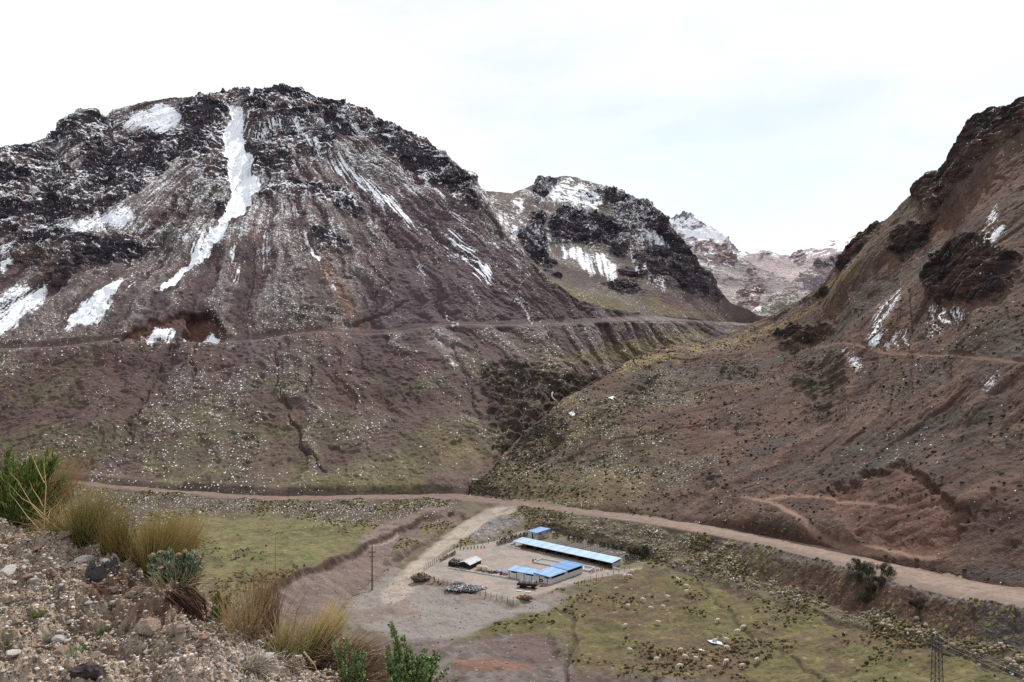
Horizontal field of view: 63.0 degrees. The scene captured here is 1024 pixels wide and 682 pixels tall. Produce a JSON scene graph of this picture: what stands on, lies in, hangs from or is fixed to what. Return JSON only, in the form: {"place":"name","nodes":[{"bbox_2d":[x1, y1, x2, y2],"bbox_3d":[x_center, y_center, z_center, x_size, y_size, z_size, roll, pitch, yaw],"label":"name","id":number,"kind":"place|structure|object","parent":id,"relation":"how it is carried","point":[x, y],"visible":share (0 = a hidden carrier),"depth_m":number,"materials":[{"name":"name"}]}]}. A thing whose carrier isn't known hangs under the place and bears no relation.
{"place":"outdoors","nodes":[
{"label":"outdoors","id":0,"kind":"place"},
{"bbox_2d":[0,517,378,681],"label":"roadside bank","id":1,"kind":"structure","parent":0,"point":[153,605],"depth_m":5.61,"materials":[{"name":"gravel"}]},
{"bbox_2d":[0,564,16,575],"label":"stone","id":2,"kind":"object","parent":1,"relation":"on","point":[8,570],"visible":0.8,"depth_m":6.50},
{"bbox_2d":[6,649,21,657],"bbox_3d":[-3.059,1.919,5.138,0.094,0.044,0.066,0,0,-32],"label":"stone","id":3,"kind":"object","parent":1,"relation":"on","point":[11,653],"visible":0.92,"depth_m":5.12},
{"bbox_2d":[11,618,22,624],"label":"stone","id":4,"kind":"object","parent":1,"relation":"on","point":[17,621],"visible":1,"depth_m":5.37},
{"bbox_2d":[16,532,23,538],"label":"stone","id":5,"kind":"object","parent":1,"relation":"on","point":[19,536],"visible":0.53,"depth_m":7.45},
{"bbox_2d":[19,627,25,634],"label":"stone","id":6,"kind":"object","parent":1,"relation":"on","point":[22,632],"visible":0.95,"depth_m":5.35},
{"bbox_2d":[21,573,33,578],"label":"stone","id":7,"kind":"object","parent":1,"relation":"on","point":[27,576],"visible":1,"depth_m":6.37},
{"bbox_2d":[0,442,68,529],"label":"green shrub","id":8,"kind":"object","parent":1,"relation":"on","point":[16,512],"visible":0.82,"depth_m":7.79,"materials":[{"name":"green plant"}]},
{"bbox_2d":[29,578,40,582],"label":"stone","id":9,"kind":"object","parent":1,"relation":"on","point":[31,580],"visible":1,"depth_m":6.34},
{"bbox_2d":[9,443,64,532],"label":"dry stalk","id":10,"kind":"object","parent":1,"relation":"on","point":[38,497],"visible":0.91,"depth_m":7.33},
{"bbox_2d":[33,544,42,551],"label":"stone","id":11,"kind":"object","parent":1,"relation":"on","point":[37,547],"visible":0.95,"depth_m":7.12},
{"bbox_2d":[25,606,53,618],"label":"grass tuft","id":12,"kind":"object","parent":1,"relation":"on","point":[33,615],"visible":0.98,"depth_m":5.62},
{"bbox_2d":[5,496,79,549],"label":"grass tuft","id":13,"kind":"object","parent":1,"relation":"on","point":[50,522],"visible":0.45,"depth_m":7.36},
{"bbox_2d":[41,629,58,643],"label":"grass tuft","id":14,"kind":"object","parent":1,"relation":"on","point":[46,639],"visible":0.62,"depth_m":5.44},
{"bbox_2d":[51,635,64,643],"bbox_3d":[-2.947,1.938,5.423,0.068,0.050,0.075,16,-4,32],"label":"stone","id":15,"kind":"object","parent":1,"relation":"on","point":[60,639],"visible":1,"depth_m":5.41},
{"bbox_2d":[53,645,69,655],"bbox_3d":[-2.858,1.976,5.315,0.100,0.054,0.108,13,10,27],"label":"stone","id":16,"kind":"object","parent":1,"relation":"on","point":[59,650],"visible":0.66,"depth_m":5.30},
{"bbox_2d":[0,448,127,530],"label":"grass tuft","id":17,"kind":"object","parent":1,"relation":"on","point":[61,492],"visible":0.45,"depth_m":8.04,"materials":[{"name":"plant"}]},
{"bbox_2d":[57,531,71,539],"bbox_3d":[-3.820,1.655,7.138,0.148,0.076,0.091,-16,8,23],"label":"stone","id":18,"kind":"object","parent":1,"relation":"on","point":[62,536],"visible":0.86,"depth_m":7.11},
{"bbox_2d":[44,537,98,559],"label":"straw tuft","id":19,"kind":"object","parent":1,"relation":"on","point":[72,551],"visible":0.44,"depth_m":7.00,"materials":[{"name":"beige plant"}]},
{"bbox_2d":[64,649,87,660],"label":"grass tuft","id":20,"kind":"object","parent":1,"relation":"on","point":[76,654],"visible":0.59,"depth_m":5.15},
{"bbox_2d":[63,641,91,655],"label":"grass tuft","id":21,"kind":"object","parent":1,"relation":"on","point":[70,649],"visible":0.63,"depth_m":5.30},
{"bbox_2d":[74,555,94,563],"bbox_3d":[-3.554,1.830,6.951,0.121,0.105,0.160,0,0,78],"label":"stone","id":22,"kind":"object","parent":1,"relation":"on","point":[85,559],"visible":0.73,"depth_m":6.92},
{"bbox_2d":[68,662,103,680],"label":"rock","id":23,"kind":"object","parent":1,"relation":"on","point":[93,671],"visible":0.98,"depth_m":4.74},
{"bbox_2d":[25,479,151,547],"bbox_3d":[-3.664,1.492,7.220,1.063,0.591,1.024,0,0,27],"label":"grass tuft","id":24,"kind":"object","parent":1,"relation":"on","point":[84,517],"visible":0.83,"depth_m":7.13,"materials":[{"name":"plant"}]},
{"bbox_2d":[90,651,101,658],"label":"stone","id":25,"kind":"object","parent":1,"relation":"on","point":[95,654],"visible":1,"depth_m":4.88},
{"bbox_2d":[84,555,118,582],"bbox_3d":[-3.203,1.804,6.524,0.243,0.247,0.100,0,0,0],"label":"boulder","id":26,"kind":"object","parent":1,"relation":"on","point":[94,573],"visible":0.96,"depth_m":6.51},
{"bbox_2d":[90,622,112,636],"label":"grass tuft","id":27,"kind":"object","parent":1,"relation":"on","point":[101,632],"visible":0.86,"depth_m":5.74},
{"bbox_2d":[78,506,131,556],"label":"grass tuft","id":28,"kind":"object","parent":1,"relation":"on","point":[101,547],"visible":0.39,"depth_m":7.00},
{"bbox_2d":[109,600,116,604],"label":"stone","id":29,"kind":"object","parent":1,"relation":"on","point":[112,602],"visible":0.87,"depth_m":5.95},
{"bbox_2d":[110,586,117,592],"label":"stone","id":30,"kind":"object","parent":1,"relation":"on","point":[114,589],"visible":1,"depth_m":6.27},
{"bbox_2d":[83,517,160,568],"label":"grass tuft","id":31,"kind":"object","parent":1,"relation":"on","point":[133,548],"visible":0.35,"depth_m":6.74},
{"bbox_2d":[95,502,151,561],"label":"grass tuft","id":32,"kind":"object","parent":1,"relation":"on","point":[118,539],"visible":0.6,"depth_m":6.74,"materials":[{"name":"plant"}]},
{"bbox_2d":[124,591,136,597],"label":"stone","id":33,"kind":"object","parent":1,"relation":"on","point":[130,594],"visible":0.99,"depth_m":6.07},
{"bbox_2d":[132,587,142,595],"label":"stone","id":34,"kind":"object","parent":1,"relation":"on","point":[139,590],"visible":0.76,"depth_m":6.14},
{"bbox_2d":[135,618,160,637],"bbox_3d":[-2.358,1.867,5.437,0.164,0.121,0.143,38,-9,-39],"label":"boulder","id":35,"kind":"object","parent":1,"relation":"on","point":[149,627],"visible":0.92,"depth_m":5.40,"materials":[{"name":"brown stone"}]},
{"bbox_2d":[121,502,202,577],"bbox_3d":[-2.764,1.559,6.601,0.665,0.581,0.621,0,0,-17],"label":"grass tuft","id":36,"kind":"object","parent":1,"relation":"on","point":[155,537],"visible":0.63,"depth_m":6.53,"materials":[{"name":"plant"}]},
{"bbox_2d":[127,568,215,601],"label":"straw tuft","id":37,"kind":"object","parent":1,"relation":"on","point":[190,581],"visible":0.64,"depth_m":6.12,"materials":[{"name":"green plant"}]},
{"bbox_2d":[146,546,205,590],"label":"grey shrub","id":38,"kind":"object","parent":1,"relation":"on","point":[182,563],"visible":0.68,"depth_m":6.24,"materials":[{"name":"green plant"}]},
{"bbox_2d":[174,624,185,633],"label":"stone","id":39,"kind":"object","parent":1,"relation":"on","point":[179,628],"visible":1,"depth_m":5.33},
{"bbox_2d":[141,505,225,567],"bbox_3d":[-2.812,1.697,7.134,0.888,0.582,0.853,0,0,0],"label":"grass tuft","id":40,"kind":"object","parent":1,"relation":"on","point":[194,544],"visible":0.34,"depth_m":7.19,"materials":[{"name":"plant"}]},
{"bbox_2d":[165,586,207,622],"bbox_3d":[-2.243,1.828,5.717,0.304,0.302,0.113,0,0,13],"label":"root tangle","id":41,"kind":"object","parent":1,"relation":"on","point":[175,593],"visible":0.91,"depth_m":5.71,"materials":[{"name":"brown plant"}]},
{"bbox_2d":[192,633,199,638],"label":"stone","id":42,"kind":"object","parent":1,"relation":"on","point":[195,635],"visible":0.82,"depth_m":5.35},
{"bbox_2d":[200,634,207,639],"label":"stone","id":43,"kind":"object","parent":1,"relation":"on","point":[204,637],"visible":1,"depth_m":5.28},
{"bbox_2d":[209,604,221,623],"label":"bush","id":44,"kind":"object","parent":1,"relation":"on","point":[213,607],"visible":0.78,"depth_m":5.79,"materials":[{"name":"green plant"}]},
{"bbox_2d":[210,590,229,619],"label":"bush","id":45,"kind":"object","parent":1,"relation":"on","point":[218,597],"visible":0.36,"depth_m":6.41,"materials":[{"name":"green plant"}]},
{"bbox_2d":[221,541,228,616],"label":"dry stalk","id":46,"kind":"object","parent":1,"relation":"on","point":[223,569],"visible":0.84,"depth_m":6.03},
{"bbox_2d":[188,561,276,632],"bbox_3d":[-1.909,1.809,5.882,0.698,0.456,0.774,0,0,0],"label":"grass tuft","id":47,"kind":"object","parent":1,"relation":"on","point":[256,599],"visible":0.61,"depth_m":5.85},
{"bbox_2d":[190,587,297,641],"bbox_3d":[-1.922,1.878,5.768,0.825,0.362,0.657,0,0,-28],"label":"grass tuft","id":48,"kind":"object","parent":1,"relation":"on","point":[252,633],"visible":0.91,"depth_m":5.75,"materials":[{"name":"plant"}]},
{"bbox_2d":[222,622,282,654],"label":"straw tuft","id":49,"kind":"object","parent":1,"relation":"on","point":[264,639],"visible":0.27,"depth_m":5.77,"materials":[{"name":"beige plant"}]},
{"bbox_2d":[227,645,293,680],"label":"grass tuft","id":50,"kind":"object","parent":1,"relation":"on","point":[261,666],"visible":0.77,"depth_m":5.13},
{"bbox_2d":[261,652,273,661],"bbox_3d":[-1.536,1.984,5.259,0.066,0.032,0.093,16,18,29],"label":"stone","id":51,"kind":"object","parent":1,"relation":"on","point":[271,654],"visible":0.69,"depth_m":5.25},
{"bbox_2d":[233,551,309,635],"bbox_3d":[-1.759,1.893,6.041,0.573,0.686,0.450,0,0,0],"label":"grass tuft","id":52,"kind":"object","parent":1,"relation":"on","point":[274,604],"visible":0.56,"depth_m":6.05,"materials":[{"name":"plant"}]},
{"bbox_2d":[275,536,280,652],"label":"dry stalk","id":53,"kind":"object","parent":1,"relation":"on","point":[276,585],"visible":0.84,"depth_m":5.78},
{"bbox_2d":[243,594,319,655],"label":"grass tuft","id":54,"kind":"object","parent":1,"relation":"on","point":[280,625],"visible":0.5,"depth_m":5.81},
{"bbox_2d":[265,641,312,675],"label":"grass tuft","id":55,"kind":"object","parent":1,"relation":"on","point":[288,664],"visible":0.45,"depth_m":5.38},
{"bbox_2d":[255,608,346,665],"bbox_3d":[-1.460,2.014,5.709,0.822,0.317,0.698,0,0,-42],"label":"grass tuft","id":56,"kind":"object","parent":1,"relation":"on","point":[290,646],"visible":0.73,"depth_m":5.70,"materials":[{"name":"plant"}]},
{"bbox_2d":[291,572,313,642],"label":"dry stalk","id":57,"kind":"object","parent":1,"relation":"on","point":[299,605],"visible":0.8,"depth_m":5.79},
{"bbox_2d":[279,643,331,669],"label":"straw tuft","id":58,"kind":"object","parent":1,"relation":"on","point":[307,659],"visible":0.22,"depth_m":5.62,"materials":[{"name":"beige plant"}]},
{"bbox_2d":[303,651,319,678],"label":"dry stalk","id":59,"kind":"object","parent":1,"relation":"on","point":[307,656],"visible":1,"depth_m":4.83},
{"bbox_2d":[294,594,360,657],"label":"grass tuft","id":60,"kind":"object","parent":1,"relation":"on","point":[330,629],"visible":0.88,"depth_m":5.73,"materials":[{"name":"plant"}]},
{"bbox_2d":[298,628,382,672],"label":"grass tuft","id":61,"kind":"object","parent":1,"relation":"on","point":[355,643],"visible":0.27,"depth_m":5.67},
{"bbox_2d":[295,625,400,678],"bbox_3d":[-1.157,2.404,5.569,1.128,0.960,1.156,0,0,0],"label":"grass tuft","id":62,"kind":"object","parent":1,"relation":"on","point":[320,666],"visible":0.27,"depth_m":5.59,"materials":[{"name":"plant"}]},
{"bbox_2d":[331,634,369,681],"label":"green shrub","id":63,"kind":"object","parent":1,"relation":"on","point":[359,667],"visible":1,"depth_m":5.09,"materials":[{"name":"green plant"}]},
{"bbox_2d":[312,641,391,681],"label":"grass tuft","id":64,"kind":"object","parent":1,"relation":"on","point":[379,678],"visible":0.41,"depth_m":5.20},
{"bbox_2d":[384,620,457,681],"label":"green shrub","id":65,"kind":"object","parent":1,"relation":"on","point":[399,668],"visible":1,"depth_m":5.00,"materials":[{"name":"green plant"}]},
{"bbox_2d":[0,82,747,495],"bbox_3d":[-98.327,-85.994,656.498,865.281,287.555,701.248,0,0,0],"label":"mountain","id":66,"kind":"structure","parent":0,"point":[204,226],"depth_m":474.54,"materials":[{"name":"stone"}]},
{"bbox_2d":[0,317,750,349],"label":"mountain track","id":67,"kind":"structure","parent":0,"point":[177,340],"depth_m":449.67,"materials":[{"name":"soil"}]},
{"bbox_2d":[380,499,516,602],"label":"access track","id":68,"kind":"structure","parent":0,"point":[465,528],"depth_m":237.21,"materials":[{"name":"soil"}]},
{"bbox_2d":[0,0,1023,255],"label":"sky","id":69,"kind":"structure","parent":0,"point":[785,127],"materials":[{"name":"white"}]},
{"bbox_2d":[37,484,1023,681],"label":"valley floor","id":70,"kind":"structure","parent":0,"point":[316,547],"depth_m":200.53,"materials":[{"name":"plant"}]},
{"bbox_2d":[247,512,466,646],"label":"riverbed","id":71,"kind":"structure","parent":70,"relation":"attached to","point":[362,564],"depth_m":215.11,"materials":[{"name":"gravel"}]},
{"bbox_2d":[279,514,676,681],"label":"river stones","id":72,"kind":"object","parent":70,"relation":"on","point":[549,676],"visible":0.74,"depth_m":188.21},
{"bbox_2d":[344,528,656,645],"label":"gravel yard","id":73,"kind":"structure","parent":70,"relation":"on","point":[492,555],"depth_m":194.36,"materials":[{"name":"gravel"}]},
{"bbox_2d":[368,543,375,589],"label":"power pole","id":74,"kind":"object","parent":73,"relation":"on","point":[372,568],"visible":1,"depth_m":201.78,"materials":[{"name":"wood"}]},
{"bbox_2d":[411,572,430,581],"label":"rubbish heap","id":75,"kind":"object","parent":73,"relation":"on","point":[419,577],"visible":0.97,"depth_m":205.79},
{"bbox_2d":[425,544,454,567],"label":"wire fence","id":76,"kind":"object","parent":73,"relation":"on","point":[453,548],"visible":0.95,"depth_m":223.60,"materials":[{"name":"wood"}]},
{"bbox_2d":[448,558,460,567],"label":"scrap pen","id":77,"kind":"object","parent":73,"relation":"on","point":[454,562],"visible":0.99,"depth_m":217.33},
{"bbox_2d":[452,581,464,585],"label":"tarpaulin","id":78,"kind":"object","parent":73,"relation":"on","point":[458,583],"visible":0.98,"depth_m":200.35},
{"bbox_2d":[445,584,486,591],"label":"scrap heap","id":79,"kind":"object","parent":73,"relation":"on","point":[461,588],"visible":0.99,"depth_m":196.84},
{"bbox_2d":[428,575,510,602],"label":"wire fence","id":80,"kind":"object","parent":73,"relation":"on","point":[473,590],"visible":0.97,"depth_m":193.26,"materials":[{"name":"metal"}]},
{"bbox_2d":[460,556,481,568],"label":"timber hut","id":81,"kind":"object","parent":73,"relation":"on","point":[471,562],"visible":1,"depth_m":216.64,"materials":[{"name":"metal"}]},
{"bbox_2d":[449,567,507,578],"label":"wall","id":82,"kind":"structure","parent":73,"relation":"on","point":[479,572],"depth_m":210.34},
{"bbox_2d":[482,570,498,573],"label":"junk row","id":83,"kind":"object","parent":73,"relation":"on","point":[491,571],"visible":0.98,"depth_m":210.98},
{"bbox_2d":[515,594,532,599],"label":"brick heap","id":84,"kind":"object","parent":73,"relation":"on","point":[525,597],"visible":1,"depth_m":190.31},
{"bbox_2d":[517,579,542,588],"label":"farm trailer","id":85,"kind":"object","parent":73,"relation":"on","point":[521,583],"visible":1,"depth_m":197.81,"materials":[{"name":"metal"}]},
{"bbox_2d":[528,527,549,539],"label":"block hut","id":86,"kind":"object","parent":73,"relation":"on","point":[539,533],"visible":0.96,"depth_m":247.97,"materials":[{"name":"white paint"}]},
{"bbox_2d":[507,560,583,584],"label":"farm building","id":87,"kind":"structure","parent":73,"relation":"on","point":[563,570],"depth_m":206.03,"materials":[{"name":"metal"}]},
{"bbox_2d":[534,558,561,565],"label":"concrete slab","id":88,"kind":"object","parent":73,"relation":"on","point":[545,561],"visible":0.61,"depth_m":220.87,"materials":[{"name":"concrete"}]},
{"bbox_2d":[507,537,620,569],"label":"animal shed","id":89,"kind":"structure","parent":73,"relation":"on","point":[614,561],"depth_m":226.84,"materials":[{"name":"metal"}]},
{"bbox_2d":[583,565,594,571],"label":"walled pen","id":90,"kind":"object","parent":73,"relation":"on","point":[586,568],"visible":0.94,"depth_m":214.84,"materials":[{"name":"concrete"}]},
{"bbox_2d":[578,566,629,585],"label":"wire fence","id":91,"kind":"object","parent":73,"relation":"on","point":[600,574],"visible":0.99,"depth_m":204.56,"materials":[{"name":"metal"}]},
{"bbox_2d":[632,551,637,560],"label":"young conifer","id":92,"kind":"object","parent":73,"relation":"on","point":[634,556],"visible":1,"depth_m":222.79,"materials":[{"name":"green plant"}]},
{"bbox_2d":[640,546,648,557],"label":"young conifer","id":93,"kind":"object","parent":73,"relation":"on","point":[644,548],"visible":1,"depth_m":224.75,"materials":[{"name":"green plant"}]},
{"bbox_2d":[55,482,1023,681],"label":"tussock grass","id":94,"kind":"structure","parent":70,"relation":"on","point":[769,654],"depth_m":177.37,"materials":[{"name":"plant"}]},
{"bbox_2d":[524,510,1023,681],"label":"rubble","id":95,"kind":"object","parent":70,"relation":"on","point":[920,631],"visible":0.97,"depth_m":204.99,"materials":[{"name":"stone"}]},
{"bbox_2d":[844,568,863,582],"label":"bush","id":96,"kind":"object","parent":70,"relation":"on","point":[858,576],"visible":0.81,"depth_m":162.06,"materials":[{"name":"green plant"}]},
{"bbox_2d":[845,557,867,569],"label":"bush","id":97,"kind":"object","parent":70,"relation":"on","point":[856,562],"visible":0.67,"depth_m":166.21,"materials":[{"name":"green plant"}]},
{"bbox_2d":[854,590,876,603],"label":"bush","id":98,"kind":"object","parent":70,"relation":"on","point":[862,594],"visible":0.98,"depth_m":156.50,"materials":[{"name":"green plant"}]},
{"bbox_2d":[856,562,874,574],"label":"bush","id":99,"kind":"object","parent":70,"relation":"on","point":[867,568],"visible":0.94,"depth_m":162.49,"materials":[{"name":"green plant"}]},
{"bbox_2d":[864,581,876,593],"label":"bush","id":100,"kind":"object","parent":70,"relation":"on","point":[867,588],"visible":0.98,"depth_m":157.17,"materials":[{"name":"green plant"}]},
{"bbox_2d":[864,573,893,587],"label":"bush","id":101,"kind":"object","parent":70,"relation":"on","point":[880,579],"visible":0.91,"depth_m":156.59,"materials":[{"name":"green plant"}]},
{"bbox_2d":[869,561,896,576],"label":"bush","id":102,"kind":"object","parent":70,"relation":"on","point":[890,570],"visible":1,"depth_m":157.98,"materials":[{"name":"green plant"}]},
{"bbox_2d":[908,597,924,609],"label":"bush","id":103,"kind":"object","parent":70,"relation":"on","point":[919,602],"visible":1,"depth_m":144.02,"materials":[{"name":"green plant"}]},
{"bbox_2d":[50,480,1023,607],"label":"dirt road","id":104,"kind":"structure","parent":0,"point":[950,585],"depth_m":196.84,"materials":[{"name":"soil"}]},
{"bbox_2d":[485,175,767,322],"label":"domed mountain","id":105,"kind":"structure","parent":0,"point":[606,247],"depth_m":713.35,"materials":[{"name":"stone"}]},
{"bbox_2d":[669,211,740,252],"bbox_3d":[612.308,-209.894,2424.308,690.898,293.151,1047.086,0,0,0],"label":"snow peak","id":106,"kind":"structure","parent":0,"point":[687,225],"depth_m":2249.91,"materials":[{"name":"snow"}]},
{"bbox_2d":[682,237,790,310],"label":"red cliff hill","id":107,"kind":"structure","parent":0,"point":[742,281],"depth_m":1164.12,"materials":[{"name":"stone"}]},
{"bbox_2d":[463,569,1022,681],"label":"meadow","id":108,"kind":"structure","parent":0,"point":[818,652],"depth_m":159.30,"materials":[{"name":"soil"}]},
{"bbox_2d":[930,636,943,681],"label":"lattice tower","id":109,"kind":"structure","parent":108,"relation":"on","point":[934,642],"depth_m":117.72,"materials":[{"name":"metal"}]},
{"bbox_2d":[1004,657,1012,663],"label":"boulder","id":110,"kind":"object","parent":108,"relation":"on","point":[1008,660],"visible":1,"depth_m":118.86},
{"bbox_2d":[469,96,1023,587],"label":"hillside","id":111,"kind":"structure","parent":0,"point":[947,232],"depth_m":260.49,"materials":[{"name":"soil"}]},
{"bbox_2d":[468,297,1023,582],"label":"hillside brush","id":112,"kind":"object","parent":111,"relation":"on","point":[474,485],"visible":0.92,"depth_m":301.10,"materials":[{"name":"plant"}]},
{"bbox_2d":[752,251,842,316],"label":"valley head slope","id":113,"kind":"structure","parent":0,"point":[809,280],"depth_m":911.17,"materials":[{"name":"soil"}]},
{"bbox_2d":[740,235,855,280],"bbox_3d":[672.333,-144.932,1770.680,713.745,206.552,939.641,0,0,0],"label":"snowy back hill","id":114,"kind":"structure","parent":0,"point":[791,266],"depth_m":1690.80,"materials":[{"name":"soil"}]},
{"bbox_2d":[744,329,1023,559],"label":"hill track","id":115,"kind":"structure","parent":0,"point":[853,547],"depth_m":197.63,"materials":[{"name":"soil"}]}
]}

